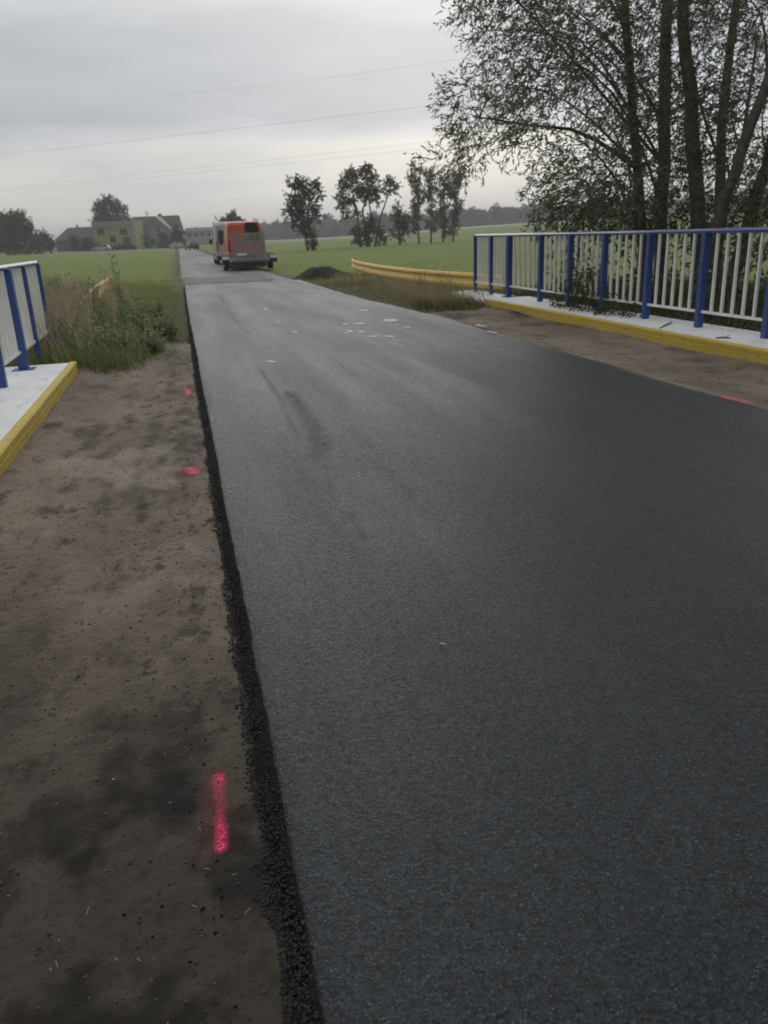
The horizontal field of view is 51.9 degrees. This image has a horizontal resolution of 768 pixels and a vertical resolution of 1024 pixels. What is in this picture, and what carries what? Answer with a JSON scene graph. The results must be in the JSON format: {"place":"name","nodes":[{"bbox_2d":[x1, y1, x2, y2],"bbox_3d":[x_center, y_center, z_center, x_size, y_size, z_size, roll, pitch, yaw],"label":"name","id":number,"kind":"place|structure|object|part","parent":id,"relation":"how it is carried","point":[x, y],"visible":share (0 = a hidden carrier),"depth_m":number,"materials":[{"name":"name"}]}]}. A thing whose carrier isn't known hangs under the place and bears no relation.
{"place":"outdoors","nodes":[
{"label":"outdoors","id":0,"kind":"place"},
{"bbox_2d":[0,363,68,440],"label":"pavement","id":1,"kind":"structure","parent":0,"point":[22,392],"depth_m":7.96,"materials":[{"name":"white paint"}]},
{"bbox_2d":[0,260,52,387],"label":"bridge railing","id":2,"kind":"object","parent":1,"relation":"on","point":[22,296],"visible":0.88,"depth_m":9.32,"materials":[{"name":"metal"}]},
{"bbox_2d":[0,269,131,362],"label":"dry grass","id":3,"kind":"structure","parent":0,"point":[75,298],"depth_m":13.00,"materials":[{"name":"green plant"}]},
{"bbox_2d":[0,248,174,255],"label":"farm track","id":4,"kind":"structure","parent":0,"point":[85,252],"depth_m":187.71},
{"bbox_2d":[178,247,291,285],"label":"old road","id":5,"kind":"structure","parent":0,"point":[198,267],"depth_m":38.99,"materials":[{"name":"grey asphalt"}]},
{"bbox_2d":[184,241,198,249],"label":"parked car","id":6,"kind":"object","parent":5,"relation":"on","point":[189,245],"visible":0.99,"depth_m":143.84,"materials":[{"name":"paint"}]},
{"bbox_2d":[209,221,237,264],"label":"panel van","id":7,"kind":"object","parent":5,"relation":"on","point":[217,231],"visible":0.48,"depth_m":50.92,"materials":[{"name":"white paint"}]},
{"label":"rear window","id":8,"kind":"part","parent":7,"relation":"part of","materials":[{"name":"glass"}]},
{"bbox_2d":[219,221,263,267],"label":"panel van","id":9,"kind":"object","parent":5,"relation":"on","point":[229,228],"visible":0.29,"depth_m":43.21,"materials":[{"name":"orange paint"}]},
{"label":"rear door","id":10,"kind":"part","parent":9,"relation":"part of","materials":[{"name":"red paint"}]},
{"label":"rear window","id":11,"kind":"part","parent":9,"relation":"part of","materials":[{"name":"black glass"}]},
{"bbox_2d":[221,232,276,270],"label":"trailer","id":12,"kind":"object","parent":5,"relation":"on","point":[270,257],"visible":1,"depth_m":40.46,"materials":[{"name":"metal"}]},
{"bbox_2d":[244,239,255,258],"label":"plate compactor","id":13,"kind":"object","parent":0,"point":[250,251],"visible":0.35,"depth_m":41.38,"materials":[{"name":"metal"}]},
{"bbox_2d":[0,103,744,188],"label":"power line","id":14,"kind":"object","parent":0,"point":[282,158],"visible":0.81,"depth_m":66.49,"materials":[{"name":"metal"}]},
{"bbox_2d":[3,63,760,154],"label":"power line","id":15,"kind":"object","parent":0,"point":[289,122],"visible":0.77,"depth_m":65.22,"materials":[{"name":"metal"}]},
{"bbox_2d":[0,214,767,343],"bbox_3d":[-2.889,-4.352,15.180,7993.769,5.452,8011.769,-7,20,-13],"label":"ground","id":16,"kind":"structure","parent":0,"point":[160,263],"depth_m":58.58,"materials":[{"name":"green plant"}]},
{"bbox_2d":[0,208,37,254],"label":"garden tree","id":17,"kind":"object","parent":16,"relation":"on","point":[15,230],"visible":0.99,"depth_m":190.40,"materials":[{"name":"green plant"}]},
{"bbox_2d":[2,246,43,254],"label":"bush","id":18,"kind":"object","parent":16,"relation":"on","point":[25,250],"visible":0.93,"depth_m":188.59,"materials":[{"name":"green plant"}]},
{"bbox_2d":[0,361,77,476],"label":"kerb","id":19,"kind":"structure","parent":16,"relation":"on","point":[15,438],"depth_m":6.85,"materials":[{"name":"yellow paint"}]},
{"bbox_2d":[26,228,59,253],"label":"bush","id":20,"kind":"object","parent":16,"relation":"on","point":[43,238],"visible":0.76,"depth_m":201.67,"materials":[{"name":"green plant"}]},
{"bbox_2d":[43,276,58,304],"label":"weed","id":21,"kind":"object","parent":16,"relation":"on","point":[50,286],"depth_m":15.16,"materials":[{"name":"green plant"}]},
{"bbox_2d":[32,303,83,358],"bbox_3d":[-4.728,-2.486,11.281,0.885,0.948,0.830,-7,20,-13],"label":"weed","id":22,"kind":"object","parent":16,"relation":"on","point":[61,325],"visible":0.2,"depth_m":11.29,"materials":[{"name":"green plant"}]},
{"bbox_2d":[42,272,77,304],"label":"weed","id":23,"kind":"object","parent":16,"relation":"on","point":[54,277],"visible":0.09,"depth_m":17.86,"materials":[{"name":"green plant"}]},
{"bbox_2d":[55,225,94,251],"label":"barn","id":24,"kind":"structure","parent":16,"relation":"on","point":[62,241],"depth_m":247.44,"materials":[{"name":"brick"}]},
{"bbox_2d":[67,232,83,251],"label":"bush","id":25,"kind":"object","parent":16,"relation":"on","point":[74,242],"visible":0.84,"depth_m":217.52,"materials":[{"name":"green plant"}]},
{"bbox_2d":[2,322,152,372],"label":"weeds","id":26,"kind":"object","parent":16,"relation":"on","point":[115,360],"visible":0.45,"depth_m":10.38,"materials":[{"name":"green plant"}]},
{"bbox_2d":[58,293,100,331],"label":"weed","id":27,"kind":"object","parent":16,"relation":"on","point":[94,299],"visible":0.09,"depth_m":13.32,"materials":[{"name":"green plant"}]},
{"bbox_2d":[77,236,98,251],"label":"bush","id":28,"kind":"object","parent":16,"relation":"on","point":[86,243],"visible":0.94,"depth_m":208.80,"materials":[{"name":"green plant"}]},
{"bbox_2d":[65,276,111,324],"bbox_3d":[-6.017,-4.281,16.105,0.846,1.091,0.898,-12,22,-26],"label":"weed","id":29,"kind":"object","parent":16,"relation":"on","point":[97,299],"visible":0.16,"depth_m":16.02,"materials":[{"name":"green plant"}]},
{"bbox_2d":[62,322,117,361],"bbox_3d":[-4.061,-2.265,10.890,0.716,0.722,0.715,14,25,38],"label":"weed","id":30,"kind":"object","parent":16,"relation":"on","point":[93,336],"visible":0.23,"depth_m":10.80,"materials":[{"name":"green plant"}]},
{"bbox_2d":[79,276,111,303],"bbox_3d":[-7.286,-5.152,19.756,0.222,1.011,12.161,-7,20,-12],"label":"crash barrier","id":31,"kind":"object","parent":16,"relation":"on","point":[102,283],"visible":0.08,"depth_m":22.37,"materials":[{"name":"yellow metal"}]},
{"bbox_2d":[92,245,110,250],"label":"parked car","id":32,"kind":"object","parent":16,"relation":"on","point":[104,247],"visible":0.96,"depth_m":192.66,"materials":[{"name":"white paint"}]},
{"bbox_2d":[87,193,132,228],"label":"garden tree","id":33,"kind":"object","parent":16,"relation":"on","point":[103,211],"visible":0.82,"depth_m":242.91,"materials":[{"name":"green plant"}]},
{"bbox_2d":[86,305,133,336],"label":"weed","id":34,"kind":"object","parent":16,"relation":"on","point":[105,318],"visible":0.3,"depth_m":13.08,"materials":[{"name":"green plant"}]},
{"bbox_2d":[99,253,128,311],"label":"weed","id":35,"kind":"object","parent":16,"relation":"on","point":[115,285],"visible":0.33,"depth_m":18.37,"materials":[{"name":"green plant"}]},
{"bbox_2d":[91,220,145,250],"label":"yellow house","id":36,"kind":"structure","parent":16,"relation":"on","point":[110,233],"depth_m":223.54,"materials":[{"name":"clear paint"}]},
{"bbox_2d":[97,229,104,235],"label":"window","id":37,"kind":"structure","parent":36,"relation":"in","point":[99,231],"depth_m":223.28,"materials":[{"name":"grey glass"}]},
{"bbox_2d":[109,236,115,242],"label":"window","id":38,"kind":"structure","parent":36,"relation":"in","point":[112,238],"depth_m":223.93,"materials":[{"name":"grey glass"}]},
{"bbox_2d":[119,228,127,234],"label":"window","id":39,"kind":"structure","parent":36,"relation":"in","point":[123,231],"depth_m":223.28,"materials":[{"name":"grey glass"}]},
{"bbox_2d":[52,278,189,365],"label":"grass","id":40,"kind":"structure","parent":16,"relation":"on","point":[150,294],"depth_m":24.49,"materials":[{"name":"green plant"}]},
{"bbox_2d":[91,322,150,357],"bbox_3d":[-3.731,-2.341,11.105,0.737,0.718,0.717,-1,19,3],"label":"weed","id":41,"kind":"object","parent":16,"relation":"on","point":[123,341],"visible":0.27,"depth_m":10.99,"materials":[{"name":"green plant"}]},
{"bbox_2d":[108,243,139,249],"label":"hedge","id":42,"kind":"object","parent":16,"relation":"on","point":[127,247],"visible":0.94,"depth_m":216.87,"materials":[{"name":"green plant"}]},
{"bbox_2d":[123,236,132,249],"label":"bush","id":43,"kind":"object","parent":16,"relation":"on","point":[127,241],"visible":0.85,"depth_m":218.14,"materials":[{"name":"green plant"}]},
{"bbox_2d":[111,293,154,325],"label":"weed","id":44,"kind":"object","parent":16,"relation":"on","point":[141,310],"visible":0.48,"depth_m":15.75,"materials":[{"name":"green plant"}]},
{"bbox_2d":[122,312,164,336],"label":"weed","id":45,"kind":"object","parent":16,"relation":"on","point":[139,324],"visible":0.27,"depth_m":13.77,"materials":[{"name":"green plant"}]},
{"bbox_2d":[141,233,152,248],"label":"bush","id":46,"kind":"object","parent":16,"relation":"on","point":[146,242],"visible":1,"depth_m":214.66,"materials":[{"name":"green plant"}]},
{"bbox_2d":[0,342,295,1023],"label":"dirt verge","id":47,"kind":"structure","parent":16,"relation":"on","point":[56,873],"depth_m":2.63,"materials":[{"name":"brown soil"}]},
{"bbox_2d":[1,577,249,1023],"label":"straw","id":48,"kind":"object","parent":47,"relation":"on","point":[95,777],"visible":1,"depth_m":2.04,"materials":[{"name":"brown plant"}]},
{"bbox_2d":[109,334,188,381],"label":"grass tufts","id":49,"kind":"object","parent":47,"relation":"on","point":[158,360],"visible":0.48,"depth_m":10.97,"materials":[{"name":"green plant"}]},
{"bbox_2d":[88,378,243,1021],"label":"asphalt crumbs","id":50,"kind":"object","parent":47,"relation":"on","point":[201,909],"visible":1,"depth_m":2.12,"materials":[{"name":"black asphalt"}]},
{"bbox_2d":[188,466,198,473],"bbox_3d":[-1.366,-0.295,5.630,0.200,0.018,0.380,-7,20,-13],"label":"paint mark","id":51,"kind":"object","parent":47,"relation":"on","point":[195,472],"visible":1,"depth_m":5.62,"materials":[{"name":"pink paint"}]},
{"bbox_2d":[214,773,226,850],"bbox_3d":[-0.482,0.854,2.255,0.124,0.016,0.436,-7,20,-13],"label":"paint mark","id":52,"kind":"object","parent":47,"relation":"on","point":[219,832],"visible":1,"depth_m":2.18,"materials":[{"name":"pink paint"}]},
{"bbox_2d":[188,331,320,1023],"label":"asphalt crumbs","id":53,"kind":"object","parent":47,"relation":"on","point":[297,958],"visible":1,"depth_m":2.20,"materials":[{"name":"black asphalt"}]},
{"bbox_2d":[131,323,167,354],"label":"weed","id":54,"kind":"object","parent":16,"relation":"on","point":[157,345],"visible":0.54,"depth_m":11.71,"materials":[{"name":"green plant"}]},
{"bbox_2d":[133,295,167,319],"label":"weed","id":55,"kind":"object","parent":16,"relation":"on","point":[159,308],"visible":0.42,"depth_m":17.20,"materials":[{"name":"green plant"}]},
{"bbox_2d":[133,214,184,248],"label":"farmhouse","id":56,"kind":"object","parent":16,"relation":"on","point":[152,225],"visible":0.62,"depth_m":233.90,"materials":[{"name":"grey tile"}]},
{"bbox_2d":[156,230,165,248],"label":"bush","id":57,"kind":"object","parent":16,"relation":"on","point":[160,241],"visible":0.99,"depth_m":214.37,"materials":[{"name":"green plant"}]},
{"bbox_2d":[145,307,182,340],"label":"weed","id":58,"kind":"object","parent":16,"relation":"on","point":[171,331],"visible":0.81,"depth_m":13.57,"materials":[{"name":"green plant"}]},
{"bbox_2d":[162,234,170,247],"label":"bush","id":59,"kind":"object","parent":16,"relation":"on","point":[167,242],"visible":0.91,"depth_m":214.58,"materials":[{"name":"green plant"}]},
{"bbox_2d":[169,242,183,248],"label":"parked car","id":60,"kind":"object","parent":16,"relation":"on","point":[175,245],"visible":1,"depth_m":177.81,"materials":[{"name":"silver metal"}]},
{"bbox_2d":[168,222,186,247],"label":"bush","id":61,"kind":"object","parent":16,"relation":"on","point":[176,235],"visible":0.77,"depth_m":211.09,"materials":[{"name":"green plant"}]},
{"bbox_2d":[184,227,211,244],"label":"house","id":62,"kind":"structure","parent":16,"relation":"on","point":[202,236],"depth_m":310.81,"materials":[{"name":"paint"}]},
{"bbox_2d":[212,208,246,222],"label":"garden tree","id":63,"kind":"object","parent":16,"relation":"on","point":[232,216],"visible":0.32,"depth_m":177.00,"materials":[{"name":"green plant"}]},
{"bbox_2d":[183,285,323,1023],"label":"asphalt edge","id":64,"kind":"object","parent":16,"relation":"on","point":[259,761],"visible":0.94,"depth_m":2.42,"materials":[{"name":"black asphalt"}]},
{"bbox_2d":[280,173,326,250],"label":"tree","id":65,"kind":"object","parent":16,"relation":"on","point":[297,212],"visible":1,"depth_m":92.78,"materials":[{"name":"green plant"}]},
{"bbox_2d":[292,266,349,280],"bbox_3d":[-2.394,-9.349,30.831,3.000,0.508,2.000,-7,20,-13],"label":"soil heap","id":66,"kind":"object","parent":16,"relation":"on","point":[312,273],"visible":0.54,"depth_m":30.39,"materials":[{"name":"black soil"}]},
{"bbox_2d":[332,161,403,246],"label":"tree","id":67,"kind":"object","parent":16,"relation":"on","point":[351,175],"visible":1,"depth_m":103.86,"materials":[{"name":"green plant"}]},
{"bbox_2d":[361,269,375,284],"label":"dock plant","id":68,"kind":"object","parent":16,"relation":"on","point":[367,279],"visible":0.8,"depth_m":24.87,"materials":[{"name":"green plant"}]},
{"bbox_2d":[388,199,411,244],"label":"tree","id":69,"kind":"object","parent":16,"relation":"on","point":[403,226],"visible":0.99,"depth_m":112.61,"materials":[{"name":"green plant"}]},
{"bbox_2d":[404,160,428,243],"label":"airy tree","id":70,"kind":"object","parent":16,"relation":"on","point":[416,188],"visible":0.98,"depth_m":107.58,"materials":[{"name":"green plant"}]},
{"bbox_2d":[414,266,426,287],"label":"dock plant","id":71,"kind":"object","parent":16,"relation":"on","point":[420,278],"visible":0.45,"depth_m":20.76,"materials":[{"name":"green plant"}]},
{"bbox_2d":[351,257,504,293],"bbox_3d":[0.355,-7.702,26.033,1.025,1.045,16.873,-7,20,-13],"label":"crash barrier","id":72,"kind":"object","parent":16,"relation":"on","point":[465,278],"visible":0.69,"depth_m":21.74,"materials":[{"name":"yellow metal"}]},
{"bbox_2d":[420,166,440,242],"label":"airy tree","id":73,"kind":"object","parent":16,"relation":"on","point":[430,196],"visible":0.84,"depth_m":110.51,"materials":[{"name":"green plant"}]},
{"bbox_2d":[434,263,450,294],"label":"dock plant","id":74,"kind":"object","parent":16,"relation":"on","point":[440,281],"visible":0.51,"depth_m":19.27,"materials":[{"name":"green plant"}]},
{"bbox_2d":[435,169,454,241],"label":"airy tree","id":75,"kind":"object","parent":16,"relation":"on","point":[442,193],"visible":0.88,"depth_m":113.58,"materials":[{"name":"green plant"}]},
{"bbox_2d":[409,295,491,311],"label":"grass","id":76,"kind":"structure","parent":16,"relation":"on","point":[453,305],"depth_m":16.71,"materials":[{"name":"green plant"}]},
{"bbox_2d":[443,276,466,295],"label":"dock plant","id":77,"kind":"object","parent":16,"relation":"on","point":[453,286],"visible":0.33,"depth_m":18.24,"materials":[{"name":"green plant"}]},
{"bbox_2d":[446,172,464,241],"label":"airy tree","id":78,"kind":"object","parent":16,"relation":"on","point":[455,213],"visible":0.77,"depth_m":116.53,"materials":[{"name":"green plant"}]},
{"bbox_2d":[184,190,767,241],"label":"forest","id":79,"kind":"object","parent":16,"relation":"on","point":[473,216],"visible":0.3,"depth_m":507.80,"materials":[{"name":"green plant"}]},
{"bbox_2d":[453,290,506,301],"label":"concrete block","id":80,"kind":"structure","parent":16,"relation":"on","point":[495,295],"depth_m":17.45,"materials":[{"name":"grey concrete"}]},
{"bbox_2d":[403,0,681,300],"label":"willow tree","id":81,"kind":"object","parent":16,"relation":"on","point":[628,55],"visible":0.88,"depth_m":14.29,"materials":[{"name":"green plant"}]},
{"bbox_2d":[526,171,633,262],"bbox_3d":[4.001,-6.046,16.206,2.293,1.806,1.868,-1,19,3],"label":"shrub","id":82,"kind":"object","parent":16,"relation":"on","point":[555,214],"visible":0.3,"depth_m":16.04,"materials":[{"name":"green plant"}]},
{"bbox_2d":[443,0,717,297],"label":"willow tree","id":83,"kind":"object","parent":16,"relation":"on","point":[660,185],"visible":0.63,"depth_m":14.54,"materials":[{"name":"green plant"}]},
{"bbox_2d":[544,235,636,307],"bbox_3d":[3.711,-4.495,14.678,1.488,1.476,3.079,-1,19,4],"label":"shrub","id":84,"kind":"object","parent":16,"relation":"on","point":[613,280],"visible":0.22,"depth_m":14.92,"materials":[{"name":"green plant"}]},
{"bbox_2d":[545,249,641,317],"bbox_3d":[3.468,-3.704,13.023,0.856,1.241,3.034,-7,20,-13],"label":"creeper","id":85,"kind":"object","parent":16,"relation":"on","point":[585,298],"visible":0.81,"depth_m":13.09,"materials":[{"name":"green plant"}]},
{"bbox_2d":[426,306,767,408],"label":"dirt verge","id":86,"kind":"structure","parent":16,"relation":"on","point":[674,370],"depth_m":9.74,"materials":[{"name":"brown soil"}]},
{"bbox_2d":[485,299,767,364],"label":"kerb","id":87,"kind":"structure","parent":16,"relation":"on","point":[719,347],"depth_m":10.53,"materials":[{"name":"yellow paint"}]},
{"bbox_2d":[596,172,718,310],"bbox_3d":[5.235,-5.419,15.398,2.245,2.469,5.305,3,20,14],"label":"shrub","id":88,"kind":"object","parent":16,"relation":"on","point":[670,225],"visible":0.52,"depth_m":14.74,"materials":[{"name":"green plant"}]},
{"bbox_2d":[629,0,751,318],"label":"willow tree","id":89,"kind":"object","parent":16,"relation":"on","point":[697,209],"visible":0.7,"depth_m":14.34,"materials":[{"name":"green plant"}]},
{"bbox_2d":[659,0,767,289],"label":"willow tree","id":90,"kind":"object","parent":16,"relation":"on","point":[720,171],"visible":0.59,"depth_m":13.82,"materials":[{"name":"green plant"}]},
{"bbox_2d":[660,177,767,331],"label":"shrub","id":91,"kind":"object","parent":16,"relation":"on","point":[733,255],"visible":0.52,"depth_m":12.99,"materials":[{"name":"green plant"}]},
{"bbox_2d":[679,0,767,320],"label":"willow tree","id":92,"kind":"object","parent":16,"relation":"on","point":[747,129],"visible":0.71,"depth_m":13.76,"materials":[{"name":"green plant"}]},
{"bbox_2d":[713,0,767,298],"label":"willow tree","id":93,"kind":"object","parent":16,"relation":"on","point":[762,181],"visible":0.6,"depth_m":15.58,"materials":[{"name":"green plant"}]},
{"bbox_2d":[0,0,767,247],"label":"sky","id":94,"kind":"structure","parent":0,"point":[74,74],"materials":[{"name":"grey"}]},
{"bbox_2d":[9,110,762,190],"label":"power line","id":95,"kind":"object","parent":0,"point":[274,164],"visible":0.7,"depth_m":66.81,"materials":[{"name":"metal"}]},
{"bbox_2d":[327,269,504,310],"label":"dry grass","id":96,"kind":"structure","parent":0,"point":[407,286],"depth_m":19.49,"materials":[{"name":"plant"}]},
{"bbox_2d":[171,25,672,94],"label":"power line","id":97,"kind":"object","parent":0,"point":[350,74],"visible":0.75,"depth_m":69.30,"materials":[{"name":"metal"}]},
{"bbox_2d":[289,269,639,313],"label":"grass","id":98,"kind":"structure","parent":0,"point":[351,285],"depth_m":22.87,"materials":[{"name":"green plant"}]},
{"bbox_2d":[185,280,767,1023],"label":"road","id":99,"kind":"structure","parent":0,"point":[505,600],"depth_m":2.93,"materials":[{"name":"grey asphalt"}]},
{"bbox_2d":[265,213,743,241],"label":"field","id":100,"kind":"structure","parent":0,"point":[429,230],"depth_m":324.39,"materials":[{"name":"green plant"}]},
{"bbox_2d":[472,272,764,331],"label":"bank grass","id":101,"kind":"structure","parent":0,"point":[516,292],"depth_m":16.03,"materials":[{"name":"green plant"}]},
{"bbox_2d":[491,296,767,348],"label":"pavement","id":102,"kind":"structure","parent":0,"point":[745,337],"depth_m":10.98,"materials":[{"name":"white paint"}]},
{"bbox_2d":[473,227,767,338],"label":"bridge railing","id":103,"kind":"object","parent":102,"relation":"on","point":[698,310],"visible":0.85,"depth_m":11.90,"materials":[{"name":"metal"}]}
]}

